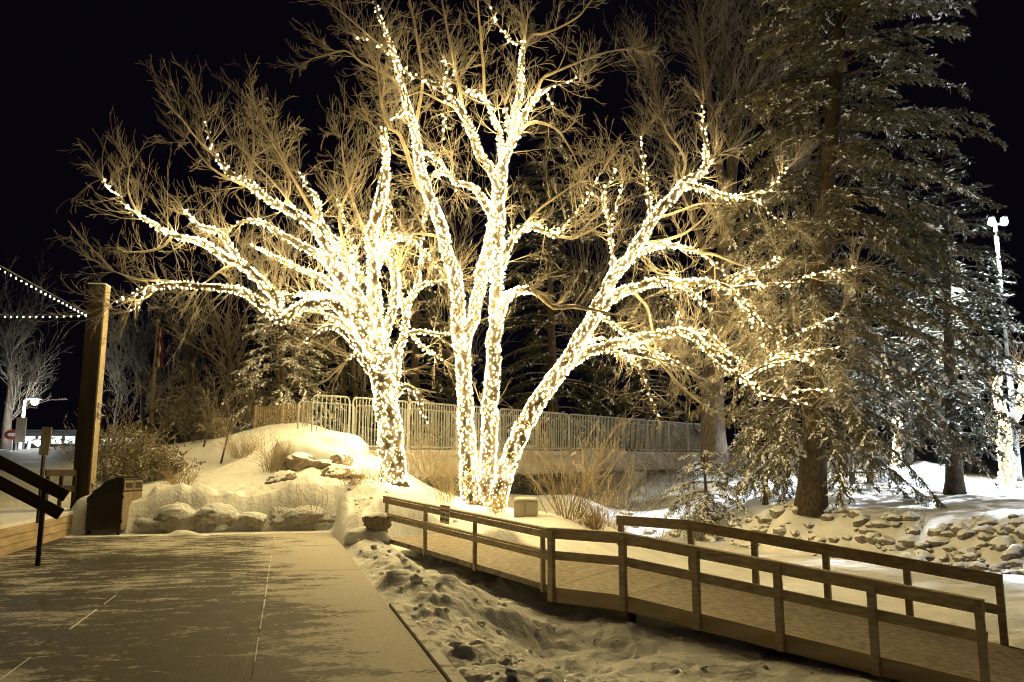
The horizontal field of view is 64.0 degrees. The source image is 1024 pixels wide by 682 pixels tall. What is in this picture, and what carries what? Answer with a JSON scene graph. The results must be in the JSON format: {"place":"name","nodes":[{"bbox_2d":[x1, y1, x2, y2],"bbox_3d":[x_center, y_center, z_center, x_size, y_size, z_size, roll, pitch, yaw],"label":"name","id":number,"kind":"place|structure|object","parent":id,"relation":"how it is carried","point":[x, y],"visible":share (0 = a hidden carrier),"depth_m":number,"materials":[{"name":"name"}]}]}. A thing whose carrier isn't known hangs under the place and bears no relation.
{"place":"outdoors","nodes":[
{"label":"outdoors","id":0,"kind":"place"},
{"bbox_2d":[0,422,1023,681],"bbox_3d":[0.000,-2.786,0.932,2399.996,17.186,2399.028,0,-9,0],"label":"snowy ground","id":1,"kind":"structure","parent":0,"point":[578,642],"depth_m":20.44,"materials":[{"name":"snow"}]},
{"bbox_2d":[14,417,26,448],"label":"notice board","id":2,"kind":"object","parent":1,"relation":"on","point":[20,430],"visible":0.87,"depth_m":55.70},
{"bbox_2d":[18,397,41,448],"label":"street lamp","id":3,"kind":"object","parent":1,"relation":"on","point":[34,401],"visible":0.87,"depth_m":57.88,"materials":[{"name":"white"}]},
{"bbox_2d":[0,240,74,448],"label":"bare tree","id":4,"kind":"object","parent":1,"relation":"on","point":[8,415],"visible":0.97,"depth_m":60.17,"materials":[{"name":"grey plant"}]},
{"bbox_2d":[25,430,105,443],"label":"building","id":5,"kind":"structure","parent":1,"relation":"on","point":[58,435],"depth_m":83.40,"materials":[{"name":"white"}]},
{"bbox_2d":[49,401,165,482],"bbox_3d":[-12.615,3.005,25.103,3.347,2.713,3.959,1,-9,-9],"label":"frosted shrub","id":6,"kind":"object","parent":1,"relation":"on","point":[104,453],"visible":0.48,"depth_m":24.93,"materials":[{"name":"brown plant"}]},
{"bbox_2d":[85,476,142,534],"bbox_3d":[-10.226,4.228,21.113,0.900,1.454,1.292,1,-9,-3],"label":"litter bin","id":7,"kind":"object","parent":1,"relation":"on","point":[108,502],"visible":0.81,"depth_m":20.53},
{"bbox_2d":[120,492,132,529],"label":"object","id":8,"kind":"structure","parent":7,"relation":"in","point":[128,496],"depth_m":20.72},
{"bbox_2d":[104,382,152,440],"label":"sapling","id":9,"kind":"object","parent":1,"relation":"on","point":[133,412],"visible":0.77,"depth_m":29.91,"materials":[{"name":"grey plant"}]},
{"bbox_2d":[104,299,170,442],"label":"bare tree","id":10,"kind":"object","parent":1,"relation":"on","point":[115,367],"visible":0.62,"depth_m":62.08,"materials":[{"name":"grey plant"}]},
{"bbox_2d":[96,416,192,483],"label":"frosted shrub","id":11,"kind":"object","parent":1,"relation":"on","point":[131,460],"visible":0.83,"depth_m":23.98,"materials":[{"name":"brown plant"}]},
{"bbox_2d":[134,517,158,528],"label":"boulder","id":12,"kind":"object","parent":1,"relation":"on","point":[141,522],"visible":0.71,"depth_m":20.82,"materials":[{"name":"stone"}]},
{"bbox_2d":[105,278,200,439],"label":"bare tree","id":13,"kind":"object","parent":1,"relation":"on","point":[132,349],"visible":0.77,"depth_m":58.16,"materials":[{"name":"brown plant"}]},
{"bbox_2d":[147,319,159,439],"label":"flagpole","id":14,"kind":"object","parent":1,"relation":"on","point":[154,375],"visible":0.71,"depth_m":44.16,"materials":[{"name":"metal"}]},
{"bbox_2d":[155,327,163,366],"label":"flag","id":15,"kind":"object","parent":14,"relation":"attached to","point":[160,351],"visible":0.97,"depth_m":44.41,"materials":[{"name":"red fabric"}]},
{"bbox_2d":[138,377,190,446],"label":"sapling","id":16,"kind":"object","parent":1,"relation":"on","point":[163,419],"visible":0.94,"depth_m":30.89,"materials":[{"name":"brown plant"}]},
{"bbox_2d":[140,395,193,447],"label":"young spruce","id":17,"kind":"object","parent":1,"relation":"on","point":[147,424],"visible":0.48,"depth_m":35.62,"materials":[{"name":"green plant"}]},
{"bbox_2d":[139,438,205,480],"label":"frosted shrub","id":18,"kind":"object","parent":1,"relation":"on","point":[178,464],"visible":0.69,"depth_m":24.38,"materials":[{"name":"brown plant"}]},
{"bbox_2d":[153,502,202,532],"bbox_3d":[-8.636,4.626,21.233,1.369,0.924,0.714,2,-12,-15],"label":"boulder","id":19,"kind":"object","parent":1,"relation":"on","point":[170,518],"visible":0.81,"depth_m":20.96,"materials":[{"name":"stone"}]},
{"bbox_2d":[156,456,205,484],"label":"dry grass clump","id":20,"kind":"object","parent":1,"relation":"on","point":[174,480],"visible":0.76,"depth_m":22.50,"materials":[{"name":"plant"}]},
{"bbox_2d":[133,267,229,426],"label":"bare tree","id":21,"kind":"object","parent":1,"relation":"on","point":[187,364],"visible":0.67,"depth_m":52.32,"materials":[{"name":"brown plant"}]},
{"bbox_2d":[162,530,209,535],"bbox_3d":[-8.175,5.043,20.380,1.869,0.678,0.744,0,-9,0],"label":"snow heap","id":22,"kind":"object","parent":1,"relation":"on","point":[182,533],"visible":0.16,"depth_m":20.23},
{"bbox_2d":[161,381,214,443],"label":"young spruce","id":23,"kind":"object","parent":1,"relation":"on","point":[178,399],"visible":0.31,"depth_m":36.73,"materials":[{"name":"green plant"}]},
{"bbox_2d":[117,340,272,441],"bbox_3d":[-12.254,2.027,32.737,4.587,4.011,4.946,-4,-10,24],"label":"bare shrub","id":24,"kind":"object","parent":1,"relation":"on","point":[184,423],"visible":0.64,"depth_m":32.52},
{"bbox_2d":[185,365,227,446],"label":"sapling","id":25,"kind":"object","parent":1,"relation":"on","point":[209,409],"visible":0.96,"depth_m":28.12,"materials":[{"name":"brown plant"}]},
{"bbox_2d":[150,228,280,436],"bbox_3d":[-12.704,-0.408,34.618,4.814,9.071,4.857,5,-10,-27],"label":"bare tree","id":26,"kind":"object","parent":1,"relation":"on","point":[228,347],"visible":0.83,"depth_m":34.17,"materials":[{"name":"brown plant"}]},
{"bbox_2d":[193,502,239,525],"bbox_3d":[-7.707,4.603,21.518,1.383,0.741,0.790,9,-9,-29],"label":"boulder","id":27,"kind":"object","parent":1,"relation":"on","point":[217,514],"visible":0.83,"depth_m":21.21,"materials":[{"name":"stone"}]},
{"bbox_2d":[0,532,446,681],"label":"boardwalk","id":28,"kind":"structure","parent":1,"relation":"on","point":[182,609],"depth_m":9.23,"materials":[{"name":"concrete"}]},
{"bbox_2d":[0,455,69,565],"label":"stair handrail","id":29,"kind":"object","parent":28,"relation":"on","point":[42,504],"visible":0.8,"depth_m":14.04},
{"bbox_2d":[0,507,72,555],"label":"timber platform","id":30,"kind":"structure","parent":28,"relation":"on","point":[18,529],"depth_m":17.46,"materials":[{"name":"brown wood"}]},
{"bbox_2d":[36,427,51,522],"bbox_3d":[-9.130,2.600,15.960,0.287,1.857,0.076,-3,-10,20],"label":"notice sign","id":31,"kind":"object","parent":30,"relation":"on","point":[45,439],"visible":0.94,"depth_m":16.01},
{"bbox_2d":[45,470,77,509],"bbox_3d":[-11.379,3.755,20.608,0.096,1.030,0.927,-3,-10,20],"label":"guard rail","id":32,"kind":"object","parent":30,"relation":"on","point":[61,474],"visible":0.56,"depth_m":20.77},
{"bbox_2d":[70,283,111,503],"bbox_3d":[-11.078,1.424,21.651,0.555,5.961,0.450,1,-9,-8],"label":"timber post","id":33,"kind":"object","parent":30,"relation":"on","point":[89,414],"visible":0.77,"depth_m":21.49,"materials":[{"name":"wood"}]},
{"bbox_2d":[0,265,86,315],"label":"festoon string","id":34,"kind":"object","parent":33,"relation":"attached to","point":[41,289],"visible":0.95,"depth_m":18.78,"materials":[{"name":"beige"}]},
{"bbox_2d":[389,603,466,681],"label":"edge board","id":35,"kind":"object","parent":28,"relation":"attached to","point":[446,668],"visible":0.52,"depth_m":7.48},
{"bbox_2d":[196,407,253,438],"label":"bare shrub","id":36,"kind":"object","parent":1,"relation":"on","point":[214,434],"visible":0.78,"depth_m":29.23,"materials":[{"name":"brown plant"}]},
{"bbox_2d":[199,364,258,463],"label":"sapling","id":37,"kind":"object","parent":1,"relation":"on","point":[231,418],"visible":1,"depth_m":25.91,"materials":[{"name":"brown plant"}]},
{"bbox_2d":[212,424,270,457],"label":"dry grass clump","id":38,"kind":"object","parent":1,"relation":"on","point":[236,453],"visible":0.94,"depth_m":25.64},
{"bbox_2d":[238,511,266,529],"bbox_3d":[-6.938,4.777,21.722,0.961,0.529,0.674,4,-12,0],"label":"boulder","id":39,"kind":"object","parent":1,"relation":"on","point":[254,520],"visible":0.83,"depth_m":21.47,"materials":[{"name":"stone"}]},
{"bbox_2d":[220,356,293,429],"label":"bare shrub","id":40,"kind":"object","parent":1,"relation":"on","point":[253,396],"visible":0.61,"depth_m":30.80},
{"bbox_2d":[25,2,495,486],"bbox_3d":[-7.099,-2.892,24.023,13.591,15.112,8.371,0,-9,0],"label":"cottonwood tree","id":41,"kind":"object","parent":1,"relation":"on","point":[341,275],"visible":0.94,"depth_m":23.65,"materials":[{"name":"brown plant"}]},
{"bbox_2d":[102,180,284,311],"bbox_3d":[-9.209,-2.721,23.526,5.870,4.308,0.332,-1,-9,8],"label":"light string","id":42,"kind":"object","parent":41,"relation":"attached to","point":[219,257],"visible":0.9,"depth_m":23.25,"materials":[{"name":"white"}]},
{"bbox_2d":[116,280,380,370],"bbox_3d":[-6.860,-0.315,22.490,7.271,2.420,0.551,4,-10,-23],"label":"light string","id":43,"kind":"object","parent":41,"relation":"attached to","point":[287,309],"visible":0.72,"depth_m":22.98,"materials":[{"name":"white"}]},
{"bbox_2d":[206,125,384,357],"bbox_3d":[-6.002,-2.510,23.181,5.445,6.814,0.536,4,-10,-23],"label":"light string","id":44,"kind":"object","parent":41,"relation":"attached to","point":[325,259],"visible":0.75,"depth_m":23.41,"materials":[{"name":"white"}]},
{"bbox_2d":[365,127,390,350],"bbox_3d":[-3.915,-2.781,24.339,0.714,7.802,0.912,7,-11,-38],"label":"light string","id":45,"kind":"object","parent":41,"relation":"attached to","point":[377,244],"visible":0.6,"depth_m":24.30,"materials":[{"name":"white"}]},
{"bbox_2d":[371,352,408,483],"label":"light string","id":46,"kind":"object","parent":41,"relation":"attached to","point":[386,371],"visible":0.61,"depth_m":23.19,"materials":[{"name":"white"}]},
{"bbox_2d":[164,166,367,423],"bbox_3d":[-11.187,-1.422,36.587,8.067,11.892,9.671,4,-10,-26],"label":"bare tree","id":47,"kind":"object","parent":1,"relation":"on","point":[277,374],"visible":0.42,"depth_m":36.16,"materials":[{"name":"brown plant"}]},
{"bbox_2d":[243,429,296,472],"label":"dry grass clump","id":48,"kind":"object","parent":1,"relation":"on","point":[273,463],"visible":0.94,"depth_m":24.03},
{"bbox_2d":[268,506,286,527],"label":"boulder","id":49,"kind":"object","parent":1,"relation":"on","point":[276,519],"visible":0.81,"depth_m":21.71,"materials":[{"name":"stone"}]},
{"bbox_2d":[265,470,296,483],"bbox_3d":[-6.506,3.950,23.067,0.857,0.567,0.941,-20,-14,22],"label":"boulder","id":50,"kind":"object","parent":1,"relation":"on","point":[283,475],"visible":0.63,"depth_m":22.83,"materials":[{"name":"brown stone"}]},
{"bbox_2d":[253,403,310,428],"bbox_3d":[-8.311,2.815,29.512,3.148,1.130,0.100,-7,-11,36],"label":"picket fence","id":51,"kind":"object","parent":1,"relation":"on","point":[282,416],"visible":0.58,"depth_m":29.59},
{"bbox_2d":[217,290,350,433],"bbox_3d":[-8.676,1.332,31.785,4.880,6.667,4.981,0,-9,0],"label":"spruce tree","id":52,"kind":"object","parent":1,"relation":"on","point":[279,332],"visible":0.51,"depth_m":31.41,"materials":[{"name":"green plant"}]},
{"bbox_2d":[284,452,314,470],"bbox_3d":[-6.178,3.659,24.314,1.034,0.717,1.308,3,-13,22],"label":"boulder","id":53,"kind":"object","parent":1,"relation":"on","point":[297,461],"visible":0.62,"depth_m":23.85,"materials":[{"name":"brown stone"}]},
{"bbox_2d":[284,505,325,526],"bbox_3d":[-5.564,4.730,22.094,1.266,0.634,0.703,1,-11,-30],"label":"boulder","id":54,"kind":"object","parent":1,"relation":"on","point":[294,517],"visible":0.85,"depth_m":21.79,"materials":[{"name":"stone"}]},
{"bbox_2d":[273,430,368,461],"bbox_3d":[-5.833,3.317,25.068,2.904,1.191,1.827,0,-9,0],"label":"snow heap","id":55,"kind":"object","parent":1,"relation":"on","point":[324,444],"visible":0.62,"depth_m":24.47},
{"bbox_2d":[313,459,334,469],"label":"boulder","id":56,"kind":"object","parent":1,"relation":"on","point":[321,464],"visible":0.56,"depth_m":23.83,"materials":[{"name":"brown stone"}]},
{"bbox_2d":[320,464,353,479],"bbox_3d":[-5.013,3.829,23.602,0.862,0.569,0.890,-5,-11,31],"label":"boulder","id":57,"kind":"object","parent":1,"relation":"on","point":[334,469],"visible":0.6,"depth_m":23.38,"materials":[{"name":"brown stone"}]},
{"bbox_2d":[330,452,353,465],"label":"boulder","id":58,"kind":"object","parent":1,"relation":"on","point":[343,458],"visible":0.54,"depth_m":23.91,"materials":[{"name":"brown stone"}]},
{"bbox_2d":[326,463,371,485],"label":"dry grass clump","id":59,"kind":"object","parent":1,"relation":"on","point":[361,477],"visible":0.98,"depth_m":21.79,"materials":[{"name":"plant"}]},
{"bbox_2d":[286,213,411,442],"bbox_3d":[-7.648,-0.044,38.408,6.791,12.641,6.013,0,-9,0],"label":"spruce tree","id":60,"kind":"object","parent":1,"relation":"on","point":[344,389],"visible":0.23,"depth_m":37.82,"materials":[{"name":"green plant"}]},
{"bbox_2d":[262,169,445,435],"bbox_3d":[-7.733,-1.730,37.874,7.238,14.140,9.635,9,-13,-44],"label":"bare tree","id":61,"kind":"object","parent":1,"relation":"on","point":[354,367],"visible":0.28,"depth_m":37.34,"materials":[{"name":"brown plant"}]},
{"bbox_2d":[343,527,390,544],"bbox_3d":[-3.263,4.478,18.505,1.083,0.537,0.780,0,-9,0],"label":"snow heap","id":62,"kind":"object","parent":1,"relation":"on","point":[352,536],"visible":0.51,"depth_m":18.33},
{"bbox_2d":[362,512,391,530],"bbox_3d":[-3.011,4.084,18.493,0.544,0.460,0.720,-8,-12,42],"label":"boulder","id":63,"kind":"object","parent":62,"relation":"on","point":[379,521],"visible":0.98,"depth_m":18.33,"materials":[{"name":"brown stone"}]},
{"bbox_2d":[328,145,485,449],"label":"spruce tree","id":64,"kind":"object","parent":1,"relation":"on","point":[415,380],"visible":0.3,"depth_m":40.46,"materials":[{"name":"green plant"}]},
{"bbox_2d":[379,400,450,483],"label":"bare shrub","id":65,"kind":"object","parent":1,"relation":"on","point":[420,476],"visible":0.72,"depth_m":25.04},
{"bbox_2d":[358,403,473,479],"bbox_3d":[-3.570,3.532,30.683,4.350,3.343,4.653,-8,-12,42],"label":"bare shrub","id":66,"kind":"object","parent":1,"relation":"on","point":[421,436],"visible":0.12,"depth_m":30.48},
{"bbox_2d":[343,135,533,439],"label":"bare tree","id":67,"kind":"object","parent":1,"relation":"on","point":[445,295],"visible":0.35,"depth_m":46.69,"materials":[{"name":"brown plant"}]},
{"bbox_2d":[409,423,514,503],"bbox_3d":[-1.587,3.457,23.228,3.204,2.222,2.334,6,-11,-32],"label":"bare shrub","id":68,"kind":"object","parent":1,"relation":"on","point":[451,482],"visible":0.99,"depth_m":22.88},
{"bbox_2d":[481,489,515,513],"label":"dry grass clump","id":69,"kind":"object","parent":1,"relation":"on","point":[494,507],"visible":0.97,"depth_m":22.72,"materials":[{"name":"plant"}]},
{"bbox_2d":[297,394,716,494],"bbox_3d":[1.972,5.666,37.276,3.400,5.026,31.492,-6,-11,35],"label":"footbridge","id":70,"kind":"object","parent":1,"relation":"on","point":[680,428],"visible":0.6,"depth_m":34.57,"materials":[{"name":"metal"}]},
{"bbox_2d":[477,425,572,494],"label":"bare shrub","id":71,"kind":"object","parent":1,"relation":"on","point":[524,481],"visible":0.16,"depth_m":34.69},
{"bbox_2d":[513,497,538,516],"bbox_3d":[0.380,4.486,22.171,0.660,0.510,0.440,-1,-9,8],"label":"utility box","id":72,"kind":"object","parent":1,"relation":"on","point":[525,506],"visible":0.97,"depth_m":21.98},
{"bbox_2d":[477,111,634,488],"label":"spruce tree","id":73,"kind":"object","parent":1,"relation":"on","point":[552,358],"visible":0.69,"depth_m":43.58,"materials":[{"name":"green plant"}]},
{"bbox_2d":[483,381,653,519],"bbox_3d":[1.945,2.938,22.602,4.487,3.907,5.086,-9,-13,44],"label":"bare shrub","id":74,"kind":"object","parent":1,"relation":"on","point":[584,484],"visible":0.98,"depth_m":22.38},
{"bbox_2d":[514,435,630,498],"bbox_3d":[2.530,5.592,36.446,5.068,2.934,5.170,5,-10,-28],"label":"bare shrub","id":75,"kind":"object","parent":1,"relation":"on","point":[570,478],"visible":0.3,"depth_m":36.23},
{"bbox_2d":[266,0,899,508],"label":"cottonwood tree","id":76,"kind":"object","parent":1,"relation":"on","point":[542,394],"visible":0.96,"depth_m":23.93,"materials":[{"name":"brown plant"}]},
{"bbox_2d":[375,6,478,502],"bbox_3d":[-2.779,-3.660,25.281,3.922,17.048,0.652,-2,-9,14],"label":"light string","id":77,"kind":"object","parent":76,"relation":"attached to","point":[451,304],"visible":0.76,"depth_m":24.53,"materials":[{"name":"white"}]},
{"bbox_2d":[456,219,492,362],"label":"light string","id":78,"kind":"object","parent":76,"relation":"attached to","point":[478,288],"visible":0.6,"depth_m":24.95,"materials":[{"name":"white"}]},
{"bbox_2d":[477,47,524,506],"bbox_3d":[-0.345,-2.347,24.827,1.547,14.465,0.642,3,-10,-20],"label":"light string","id":79,"kind":"object","parent":76,"relation":"attached to","point":[495,314],"visible":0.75,"depth_m":24.30,"materials":[{"name":"white"}]},
{"bbox_2d":[486,159,712,507],"bbox_3d":[2.408,-0.084,23.421,6.856,10.214,0.781,-3,-9,16],"label":"light string","id":80,"kind":"object","parent":76,"relation":"attached to","point":[598,294],"visible":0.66,"depth_m":23.51,"materials":[{"name":"white"}]},
{"bbox_2d":[571,327,806,403],"bbox_3d":[4.643,0.699,22.799,6.576,2.311,0.595,-3,-9,18],"label":"light string","id":81,"kind":"object","parent":76,"relation":"attached to","point":[668,337],"visible":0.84,"depth_m":23.00,"materials":[{"name":"white"}]},
{"bbox_2d":[347,480,822,680],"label":"snow lumps","id":82,"kind":"object","parent":1,"relation":"on","point":[506,659],"visible":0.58,"depth_m":10.84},
{"bbox_2d":[564,493,617,529],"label":"dry grass clump","id":83,"kind":"object","parent":1,"relation":"on","point":[596,514],"visible":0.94,"depth_m":22.00,"materials":[{"name":"plant"}]},
{"bbox_2d":[558,415,666,529],"bbox_3d":[3.220,4.466,26.563,3.533,4.082,3.612,4,-10,-21],"label":"bare shrub","id":84,"kind":"object","parent":1,"relation":"on","point":[608,505],"visible":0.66,"depth_m":27.07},
{"bbox_2d":[526,89,703,447],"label":"bare tree","id":85,"kind":"object","parent":1,"relation":"on","point":[586,313],"visible":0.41,"depth_m":52.88,"materials":[{"name":"brown plant"}]},
{"bbox_2d":[575,166,700,473],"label":"spruce tree","id":86,"kind":"object","parent":1,"relation":"on","point":[645,415],"visible":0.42,"depth_m":50.35,"materials":[{"name":"green plant"}]},
{"bbox_2d":[580,448,697,513],"bbox_3d":[5.627,6.175,36.678,5.575,3.017,4.892,8,-12,-41],"label":"bare shrub","id":87,"kind":"object","parent":1,"relation":"on","point":[615,477],"visible":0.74,"depth_m":36.53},
{"bbox_2d":[630,429,717,488],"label":"bare shrub","id":88,"kind":"object","parent":1,"relation":"on","point":[671,469],"visible":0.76,"depth_m":38.42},
{"bbox_2d":[390,515,1023,681],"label":"access ramp","id":89,"kind":"structure","parent":1,"relation":"on","point":[872,639],"depth_m":12.12,"materials":[{"name":"brown wood"}]},
{"bbox_2d":[383,496,547,591],"bbox_3d":[-1.117,3.880,16.242,0.135,1.455,6.144,6,-11,-35],"label":"approach railing","id":90,"kind":"object","parent":89,"relation":"on","point":[474,518],"visible":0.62,"depth_m":15.62,"materials":[{"name":"wood"}]},
{"bbox_2d":[440,504,449,523],"bbox_3d":[-1.352,3.481,16.459,0.021,0.360,0.361,6,-7,-35],"label":"warning sign","id":91,"kind":"object","parent":90,"relation":"attached to","point":[445,514],"visible":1,"depth_m":16.44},
{"bbox_2d":[664,441,750,541],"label":"young spruce","id":92,"kind":"object","parent":1,"relation":"on","point":[719,506],"visible":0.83,"depth_m":31.63,"materials":[{"name":"green plant"}]},
{"bbox_2d":[674,492,745,541],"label":"bare shrub","id":93,"kind":"object","parent":1,"relation":"on","point":[701,537],"visible":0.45,"depth_m":30.77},
{"bbox_2d":[597,0,857,469],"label":"bare tree","id":94,"kind":"object","parent":1,"relation":"on","point":[713,433],"visible":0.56,"depth_m":38.58,"materials":[{"name":"brown plant"}]},
{"bbox_2d":[680,213,842,471],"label":"bare tree","id":95,"kind":"object","parent":1,"relation":"on","point":[738,339],"visible":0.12,"depth_m":44.62,"materials":[{"name":"brown plant"}]},
{"bbox_2d":[714,401,830,504],"bbox_3d":[9.943,4.480,31.849,4.376,4.270,4.082,0,-9,0],"label":"young spruce","id":96,"kind":"object","parent":1,"relation":"on","point":[739,469],"visible":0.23,"depth_m":31.71,"materials":[{"name":"green plant"}]},
{"bbox_2d":[769,505,785,518],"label":"rock","id":97,"kind":"object","parent":1,"relation":"on","point":[776,511],"visible":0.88,"depth_m":27.87,"materials":[{"name":"grey stone"}]},
{"bbox_2d":[676,0,1021,516],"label":"spruce tree","id":98,"kind":"object","parent":1,"relation":"on","point":[811,493],"visible":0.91,"depth_m":28.20,"materials":[{"name":"green plant"}]},
{"bbox_2d":[897,534,919,548],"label":"rock","id":99,"kind":"object","parent":1,"relation":"on","point":[908,541],"visible":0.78,"depth_m":24.42,"materials":[{"name":"grey stone"}]},
{"bbox_2d":[835,216,996,466],"bbox_3d":[17.518,0.059,36.544,6.850,12.453,7.146,-4,-10,22],"label":"spruce tree","id":100,"kind":"object","parent":1,"relation":"on","point":[910,459],"visible":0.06,"depth_m":36.45,"materials":[{"name":"green plant"}]},
{"bbox_2d":[883,461,971,486],"bbox_3d":[17.811,6.196,35.413,4.024,2.014,2.606,0,-9,0],"label":"snow heap","id":101,"kind":"object","parent":1,"relation":"on","point":[933,474],"visible":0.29,"depth_m":34.63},
{"bbox_2d":[925,536,950,545],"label":"rock","id":102,"kind":"object","parent":1,"relation":"on","point":[936,540],"visible":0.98,"depth_m":23.96,"materials":[{"name":"grey stone"}]},
{"bbox_2d":[853,150,1023,494],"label":"spruce tree","id":103,"kind":"object","parent":1,"relation":"on","point":[954,482],"visible":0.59,"depth_m":31.00,"materials":[{"name":"green plant"}]},
{"bbox_2d":[962,329,1023,483],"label":"lit tree","id":104,"kind":"object","parent":1,"relation":"on","point":[1008,467],"visible":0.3,"depth_m":42.58,"materials":[{"name":"white plant"}]},
{"bbox_2d":[997,422,1015,483],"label":"light string","id":105,"kind":"object","parent":104,"relation":"attached to","point":[999,457],"visible":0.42,"depth_m":42.34,"materials":[{"name":"white"}]},
{"bbox_2d":[989,535,1014,551],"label":"rock","id":106,"kind":"object","parent":1,"relation":"on","point":[998,543],"visible":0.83,"depth_m":22.37,"materials":[{"name":"grey stone"}]},
{"bbox_2d":[987,216,1023,488],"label":"street lamp","id":107,"kind":"object","parent":1,"relation":"on","point":[1019,483],"visible":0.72,"depth_m":33.49,"materials":[{"name":"metal"}]},
{"bbox_2d":[1000,544,1023,561],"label":"rock","id":108,"kind":"object","parent":1,"relation":"on","point":[1014,551],"visible":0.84,"depth_m":21.70,"materials":[{"name":"grey stone"}]},
{"bbox_2d":[0,0,1023,452],"label":"sky","id":109,"kind":"structure","parent":0,"point":[65,65],"materials":[{"name":"black"}]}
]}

